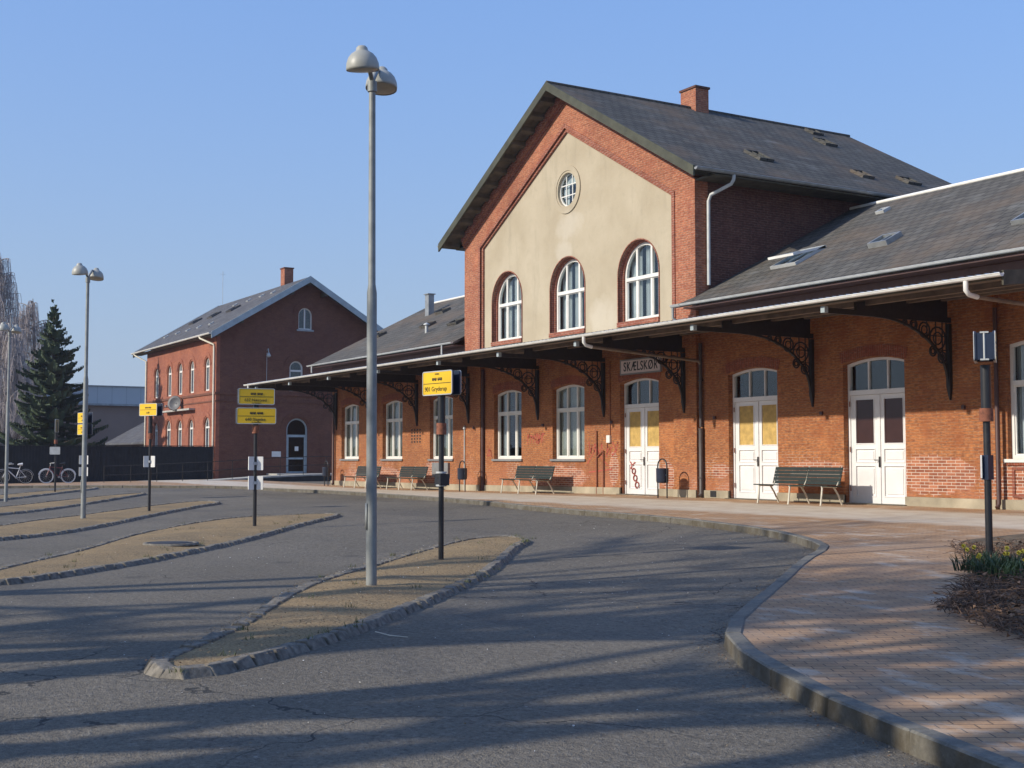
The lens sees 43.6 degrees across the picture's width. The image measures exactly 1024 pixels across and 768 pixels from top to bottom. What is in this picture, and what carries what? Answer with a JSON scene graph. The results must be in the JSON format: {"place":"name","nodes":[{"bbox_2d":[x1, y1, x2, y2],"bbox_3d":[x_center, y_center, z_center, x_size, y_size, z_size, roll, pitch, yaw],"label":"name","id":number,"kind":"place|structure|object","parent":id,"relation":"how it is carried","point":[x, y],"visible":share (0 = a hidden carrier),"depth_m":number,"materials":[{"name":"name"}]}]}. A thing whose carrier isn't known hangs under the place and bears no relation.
{"place":"outdoors","nodes":[
{"label":"outdoors","id":0,"kind":"place"},
{"bbox_2d":[0,478,940,767],"bbox_3d":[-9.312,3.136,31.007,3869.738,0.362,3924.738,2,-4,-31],"label":"road","id":1,"kind":"structure","parent":0,"point":[78,688],"depth_m":9.55,"materials":[{"name":"grey asphalt"}]},
{"bbox_2d":[0,322,21,501],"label":"street lamp","id":2,"kind":"object","parent":1,"relation":"on","point":[15,329],"visible":1,"depth_m":44.13,"materials":[{"name":"metal"}]},
{"bbox_2d":[0,254,24,436],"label":"weeping birch","id":3,"kind":"object","parent":1,"relation":"on","point":[5,295],"visible":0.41,"depth_m":101.75,"materials":[{"name":"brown plant"}]},
{"bbox_2d":[0,429,27,459],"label":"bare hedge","id":4,"kind":"object","parent":1,"relation":"on","point":[23,438],"visible":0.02,"depth_m":86.91,"materials":[{"name":"brown plant"}]},
{"bbox_2d":[0,315,42,438],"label":"weeping birch","id":5,"kind":"object","parent":1,"relation":"on","point":[17,360],"visible":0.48,"depth_m":98.83,"materials":[{"name":"brown plant"}]},
{"bbox_2d":[6,299,66,416],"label":"weeping birch","id":6,"kind":"object","parent":1,"relation":"on","point":[27,315],"visible":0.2,"depth_m":106.32,"materials":[{"name":"grey plant"}]},
{"bbox_2d":[0,488,88,498],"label":"traffic island","id":7,"kind":"structure","parent":1,"relation":"on","point":[24,494],"depth_m":49.70,"materials":[{"name":"beige gravel"}]},
{"bbox_2d":[50,419,59,491],"bbox_3d":[-18.343,2.897,51.475,0.299,2.963,0.386,-3,-4,40],"label":"bus stop sign","id":8,"kind":"object","parent":7,"relation":"on","point":[55,450],"visible":0.96,"depth_m":51.47,"materials":[{"name":"metal"}]},
{"bbox_2d":[0,487,98,500],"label":"island kerb","id":9,"kind":"structure","parent":1,"relation":"on","point":[46,494],"depth_m":50.14,"materials":[{"name":"stone"}]},
{"bbox_2d":[0,299,107,472],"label":"spruce tree","id":10,"kind":"object","parent":1,"relation":"on","point":[51,377],"visible":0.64,"depth_m":76.33,"materials":[{"name":"green plant"}]},
{"bbox_2d":[0,493,140,512],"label":"traffic island","id":11,"kind":"structure","parent":1,"relation":"on","point":[39,505],"depth_m":40.02,"materials":[{"name":"beige gravel"}]},
{"bbox_2d":[77,412,92,475],"bbox_3d":[-14.683,2.487,43.868,0.267,3.023,0.746,3,-5,-44],"label":"bus stop sign","id":12,"kind":"object","parent":11,"relation":"on","point":[80,420],"visible":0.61,"depth_m":43.86,"materials":[{"name":"metal"}]},
{"bbox_2d":[0,492,146,515],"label":"island kerb","id":13,"kind":"structure","parent":1,"relation":"on","point":[66,506],"depth_m":40.96,"materials":[{"name":"stone"}]},
{"bbox_2d":[2,383,146,444],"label":"warehouse","id":14,"kind":"structure","parent":1,"relation":"on","point":[115,409],"depth_m":108.61,"materials":[{"name":"metal"}]},
{"bbox_2d":[0,445,212,482],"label":"board fence","id":15,"kind":"object","parent":1,"relation":"on","point":[103,460],"visible":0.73,"depth_m":66.61,"materials":[{"name":"black wood"}]},
{"bbox_2d":[0,501,214,536],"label":"traffic island","id":16,"kind":"structure","parent":1,"relation":"on","point":[51,525],"depth_m":29.55,"materials":[{"name":"beige gravel"}]},
{"bbox_2d":[72,263,103,518],"bbox_3d":[-10.211,0.214,30.674,0.376,6.159,1.124,-1,-3,10],"label":"street lamp","id":17,"kind":"object","parent":16,"relation":"on","point":[95,274],"visible":0.98,"depth_m":30.60,"materials":[{"name":"metal"}]},
{"bbox_2d":[139,403,162,510],"bbox_3d":[-9.725,1.989,34.325,0.704,2.938,0.249,-2,-4,33],"label":"bus stop sign","id":18,"kind":"object","parent":16,"relation":"on","point":[150,410],"visible":1,"depth_m":34.32,"materials":[{"name":"metal"}]},
{"bbox_2d":[0,500,220,540],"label":"island kerb","id":19,"kind":"structure","parent":1,"relation":"on","point":[45,534],"depth_m":29.74,"materials":[{"name":"stone"}]},
{"bbox_2d":[105,422,143,444],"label":"house","id":20,"kind":"structure","parent":1,"relation":"on","point":[134,436],"depth_m":95.05,"materials":[{"name":"stone"}]},
{"bbox_2d":[0,514,333,578],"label":"traffic island","id":21,"kind":"structure","parent":1,"relation":"on","point":[226,532],"depth_m":22.25,"materials":[{"name":"beige gravel"}]},
{"bbox_2d":[142,541,198,545],"bbox_3d":[-5.687,2.660,21.359,0.920,0.035,0.920,2,-4,-31],"label":"drain cover","id":22,"kind":"object","parent":21,"relation":"on","point":[172,543],"visible":1,"depth_m":21.13,"materials":[{"name":"metal"}]},
{"bbox_2d":[235,388,275,525],"bbox_3d":[-5.300,1.546,26.453,0.811,2.908,0.187,1,-4,-18],"label":"bus stop sign","id":23,"kind":"object","parent":21,"relation":"on","point":[255,415],"visible":1,"depth_m":26.42,"materials":[{"name":"metal"}]},
{"bbox_2d":[29,513,535,672],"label":"weeds","id":24,"kind":"object","parent":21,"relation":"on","point":[356,619],"visible":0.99,"depth_m":14.71,"materials":[{"name":"plant"}]},
{"bbox_2d":[0,513,340,584],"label":"island kerb","id":25,"kind":"structure","parent":1,"relation":"on","point":[71,572],"depth_m":19.41,"materials":[{"name":"stone"}]},
{"bbox_2d":[104,456,331,481],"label":"access ramp","id":26,"kind":"structure","parent":1,"relation":"on","point":[286,477],"depth_m":67.71,"materials":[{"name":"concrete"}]},
{"bbox_2d":[131,267,382,478],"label":"brick house","id":27,"kind":"structure","parent":1,"relation":"on","point":[205,367],"depth_m":72.19,"materials":[{"name":"red brick"}]},
{"bbox_2d":[155,424,157,444],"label":"window","id":28,"kind":"structure","parent":27,"relation":"in","point":[156,430],"depth_m":79.90,"materials":[{"name":"grey glass"}]},
{"bbox_2d":[156,369,158,397],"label":"window","id":29,"kind":"structure","parent":27,"relation":"in","point":[157,375],"depth_m":80.12,"materials":[{"name":"white paint"}]},
{"bbox_2d":[167,421,170,444],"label":"window","id":30,"kind":"structure","parent":27,"relation":"in","point":[168,429],"depth_m":77.62,"materials":[{"name":"white paint"}]},
{"bbox_2d":[169,366,171,395],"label":"window","id":31,"kind":"structure","parent":27,"relation":"in","point":[170,373],"depth_m":77.71,"materials":[{"name":"white paint"}]},
{"bbox_2d":[165,396,180,410],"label":"satellite dish","id":32,"kind":"object","parent":27,"relation":"attached to","point":[174,402],"visible":1,"depth_m":74.81,"materials":[{"name":"metal"}]},
{"bbox_2d":[178,421,181,444],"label":"window","id":33,"kind":"structure","parent":27,"relation":"in","point":[180,425],"depth_m":75.58,"materials":[{"name":"white paint"}]},
{"bbox_2d":[179,364,181,394],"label":"window","id":34,"kind":"structure","parent":27,"relation":"in","point":[180,392],"depth_m":75.80,"materials":[{"name":"white paint"}]},
{"bbox_2d":[190,421,192,445],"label":"window","id":35,"kind":"structure","parent":27,"relation":"in","point":[191,428],"depth_m":73.65,"materials":[{"name":"white paint"}]},
{"bbox_2d":[191,362,193,392],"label":"window","id":36,"kind":"structure","parent":27,"relation":"in","point":[192,370],"depth_m":73.81,"materials":[{"name":"white paint"}]},
{"bbox_2d":[205,418,208,446],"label":"window","id":37,"kind":"structure","parent":27,"relation":"in","point":[207,421],"depth_m":71.19,"materials":[{"name":"white paint"}]},
{"bbox_2d":[206,358,209,390],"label":"window","id":38,"kind":"structure","parent":27,"relation":"in","point":[207,366],"depth_m":71.38,"materials":[{"name":"white paint"}]},
{"bbox_2d":[290,361,302,375],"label":"window","id":39,"kind":"structure","parent":27,"relation":"in","point":[299,363],"depth_m":72.17,"materials":[{"name":"white paint"}]},
{"bbox_2d":[286,418,306,472],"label":"door","id":40,"kind":"structure","parent":27,"relation":"in","point":[287,436],"depth_m":71.99,"materials":[{"name":"paint"}]},
{"bbox_2d":[298,308,311,329],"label":"window","id":41,"kind":"structure","parent":27,"relation":"in","point":[303,308],"depth_m":72.58,"materials":[{"name":"white paint"}]},
{"bbox_2d":[144,535,530,679],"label":"island kerb","id":42,"kind":"structure","parent":1,"relation":"on","point":[155,667],"depth_m":10.83,"materials":[{"name":"stone"}]},
{"bbox_2d":[169,537,520,665],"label":"traffic island","id":43,"kind":"structure","parent":1,"relation":"on","point":[343,609],"depth_m":13.30,"materials":[{"name":"beige gravel"}]},
{"bbox_2d":[346,45,396,585],"bbox_3d":[-1.617,-0.724,14.662,0.376,6.159,1.124,-1,-3,10],"label":"street lamp","id":44,"kind":"object","parent":43,"relation":"on","point":[380,80],"visible":0.98,"depth_m":14.58,"materials":[{"name":"metal"}]},
{"bbox_2d":[422,370,460,559],"bbox_3d":[-0.985,1.167,17.916,0.175,2.700,0.706,3,-4,-39],"label":"bus stop sign","id":45,"kind":"object","parent":43,"relation":"on","point":[441,384],"visible":1,"depth_m":17.86,"materials":[{"name":"metal"}]},
{"bbox_2d":[375,631,404,636],"bbox_3d":[-1.012,2.102,10.760,0.285,0.046,0.009,0,-3,8],"label":"dry stalk","id":46,"kind":"object","parent":1,"relation":"on","point":[389,635],"visible":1,"depth_m":10.76,"materials":[{"name":"beige plant"}]},
{"bbox_2d":[0,485,1023,767],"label":"kerb","id":47,"kind":"structure","parent":1,"relation":"on","point":[924,743],"depth_m":8.29,"materials":[{"name":"concrete"}]},
{"bbox_2d":[4,505,1023,766],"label":"loose stones","id":48,"kind":"object","parent":1,"relation":"on","point":[460,595],"visible":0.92,"depth_m":13.51,"materials":[{"name":"stone"}]},
{"bbox_2d":[243,80,1023,509],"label":"station building","id":49,"kind":"structure","parent":1,"relation":"on","point":[773,294],"depth_m":35.82,"materials":[{"name":"red brick"}]},
{"bbox_2d":[339,404,358,460],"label":"window","id":50,"kind":"structure","parent":49,"relation":"in","point":[351,411],"depth_m":54.60,"materials":[{"name":"white paint"}]},
{"bbox_2d":[380,401,402,460],"bbox_3d":[-4.630,1.847,50.805,0.378,2.390,1.960,2,-4,-31],"label":"window","id":51,"kind":"structure","parent":49,"relation":"in","point":[393,409],"depth_m":51.08,"materials":[{"name":"white paint"}]},
{"bbox_2d":[427,396,453,460],"bbox_3d":[-2.499,1.639,47.250,0.378,2.390,1.960,2,-4,-31],"label":"window","id":52,"kind":"structure","parent":49,"relation":"in","point":[448,438],"depth_m":47.36,"materials":[{"name":"white paint"}]},
{"bbox_2d":[491,390,522,460],"bbox_3d":[-0.001,1.400,43.170,0.465,2.390,1.960,2,-4,-31],"label":"window","id":53,"kind":"structure","parent":49,"relation":"in","point":[506,413],"depth_m":43.43,"materials":[{"name":"white paint"}]},
{"bbox_2d":[498,274,520,340],"bbox_3d":[0.104,-2.600,43.491,0.275,2.255,1.830,2,-4,-31],"label":"window","id":54,"kind":"structure","parent":49,"relation":"in","point":[507,286],"depth_m":43.82,"materials":[{"name":"white paint"}]},
{"bbox_2d":[553,165,580,213],"bbox_3d":[1.824,-6.120,40.385,0.270,1.520,1.520,2,-4,-31],"label":"round window","id":55,"kind":"structure","parent":49,"relation":"in","point":[568,176],"depth_m":40.53,"materials":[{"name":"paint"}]},
{"bbox_2d":[550,385,585,460],"bbox_3d":[1.861,1.213,39.978,0.378,2.390,1.960,2,-4,-31],"label":"window","id":56,"kind":"structure","parent":49,"relation":"in","point":[569,398],"depth_m":40.22,"materials":[{"name":"white paint"}]},
{"bbox_2d":[557,260,583,331],"bbox_3d":[2.010,-2.786,40.313,0.275,2.255,1.830,2,-4,-31],"label":"window","id":57,"kind":"structure","parent":49,"relation":"in","point":[566,273],"depth_m":40.55,"materials":[{"name":"white paint"}]},
{"bbox_2d":[616,378,658,495],"bbox_3d":[3.816,1.610,36.813,0.630,3.552,1.950,2,-4,-31],"label":"door","id":58,"kind":"structure","parent":49,"relation":"in","point":[641,420],"depth_m":36.97,"materials":[{"name":"paint"}]},
{"bbox_2d":[620,357,661,375],"bbox_3d":[3.680,-0.519,36.570,0.080,0.450,1.940,2,-4,-31],"label":"station sign","id":59,"kind":"object","parent":49,"relation":"attached to","point":[638,365],"visible":0.95,"depth_m":36.57,"materials":[{"name":"white metal"}]},
{"bbox_2d":[625,242,658,320],"bbox_3d":[3.920,-2.973,37.126,0.275,2.255,1.830,2,-4,-31],"label":"window","id":60,"kind":"structure","parent":49,"relation":"in","point":[635,260],"depth_m":37.37,"materials":[{"name":"white paint"}]},
{"bbox_2d":[725,368,777,500],"bbox_3d":[6.291,1.368,32.684,0.630,3.552,1.950,2,-4,-31],"label":"door","id":61,"kind":"structure","parent":49,"relation":"in","point":[755,423],"depth_m":32.83,"materials":[{"name":"paint"}]},
{"bbox_2d":[840,357,906,505],"bbox_3d":[8.386,1.164,29.189,0.630,3.552,1.950,2,-4,-31],"label":"door","id":62,"kind":"structure","parent":49,"relation":"in","point":[876,416],"depth_m":29.29,"materials":[{"name":"paint"}]},
{"bbox_2d":[1003,340,1023,461],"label":"window","id":63,"kind":"structure","parent":49,"relation":"in","point":[1017,419],"depth_m":26.23,"materials":[{"name":"white paint"}]},
{"bbox_2d":[0,479,1023,763],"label":"pavement","id":64,"kind":"structure","parent":0,"point":[904,649],"depth_m":11.65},
{"bbox_2d":[0,463,33,483],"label":"bicycle","id":65,"kind":"object","parent":64,"relation":"on","point":[19,473],"visible":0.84,"depth_m":63.20,"materials":[{"name":"metal"}]},
{"bbox_2d":[38,462,75,482],"bbox_3d":[-22.742,4.437,64.042,1.828,1.055,0.617,2,-4,-31],"label":"bicycle","id":66,"kind":"object","parent":64,"relation":"on","point":[61,473],"visible":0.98,"depth_m":64.08,"materials":[{"name":"metal"}]},
{"bbox_2d":[322,461,329,485],"bbox_3d":[-7.914,3.806,54.571,0.352,1.070,0.352,-1,-3,14],"label":"litter bin","id":67,"kind":"object","parent":64,"relation":"on","point":[325,471],"visible":0.99,"depth_m":54.43,"materials":[{"name":"grey metal"}]},
{"bbox_2d":[343,466,381,488],"bbox_3d":[-5.939,3.689,50.800,0.718,0.885,2.440,2,-4,-31],"label":"bench","id":68,"kind":"object","parent":64,"relation":"on","point":[361,470],"visible":0.67,"depth_m":51.27,"materials":[{"name":"wood"}]},
{"bbox_2d":[385,466,428,490],"bbox_3d":[-3.885,3.481,47.374,0.718,0.885,2.440,2,-4,-31],"label":"bench","id":69,"kind":"object","parent":64,"relation":"on","point":[415,471],"visible":0.94,"depth_m":47.40,"materials":[{"name":"wood"}]},
{"bbox_2d":[457,460,466,491],"bbox_3d":[-1.709,3.158,44.028,0.352,1.070,0.352,-1,-3,14],"label":"litter bin","id":70,"kind":"object","parent":64,"relation":"on","point":[461,473],"visible":1,"depth_m":43.88,"materials":[{"name":"metal"}]},
{"bbox_2d":[501,465,554,493],"bbox_3d":[0.480,2.996,40.096,0.718,0.885,2.440,2,-4,-31],"label":"bench","id":71,"kind":"object","parent":64,"relation":"on","point":[537,475],"visible":0.99,"depth_m":40.07,"materials":[{"name":"grey wood"}]},
{"bbox_2d":[656,458,668,497],"bbox_3d":[4.043,2.531,34.438,0.352,1.070,0.352,-1,-3,14],"label":"litter bin","id":72,"kind":"object","parent":64,"relation":"on","point":[662,475],"visible":1,"depth_m":34.29,"materials":[{"name":"metal"}]},
{"bbox_2d":[753,466,842,505],"bbox_3d":[6.669,2.360,29.776,0.718,0.885,2.440,2,-4,-31],"label":"bench","id":73,"kind":"object","parent":64,"relation":"on","point":[830,475],"visible":0.96,"depth_m":29.81,"materials":[{"name":"grey wood"}]},
{"bbox_2d":[959,534,1023,636],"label":"planting bed","id":74,"kind":"object","parent":64,"relation":"on","point":[1012,537],"visible":0.19,"depth_m":16.64,"materials":[{"name":"soil"}]},
{"bbox_2d":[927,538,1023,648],"bbox_3d":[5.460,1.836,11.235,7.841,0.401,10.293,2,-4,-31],"label":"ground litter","id":75,"kind":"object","parent":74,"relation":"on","point":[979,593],"visible":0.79,"depth_m":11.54,"materials":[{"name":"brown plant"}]},
{"bbox_2d":[973,331,996,554],"bbox_3d":[5.793,0.815,15.613,0.256,2.903,0.427,-1,-4,22],"label":"bus stop sign","id":76,"kind":"object","parent":74,"relation":"on","point":[984,347],"visible":1,"depth_m":15.56,"materials":[{"name":"metal"}]},
{"bbox_2d":[949,544,1023,573],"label":"daffodil clump","id":77,"kind":"object","parent":74,"relation":"on","point":[963,564],"visible":0.46,"depth_m":14.11,"materials":[{"name":"green plant"}]},
{"bbox_2d":[964,550,1023,580],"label":"daffodil clump","id":78,"kind":"object","parent":74,"relation":"on","point":[1007,567],"visible":0.76,"depth_m":13.51,"materials":[{"name":"green plant"}]},
{"bbox_2d":[0,0,1023,386],"label":"sky","id":79,"kind":"structure","parent":0,"point":[168,149],"materials":[{"name":"blue"}]}
]}

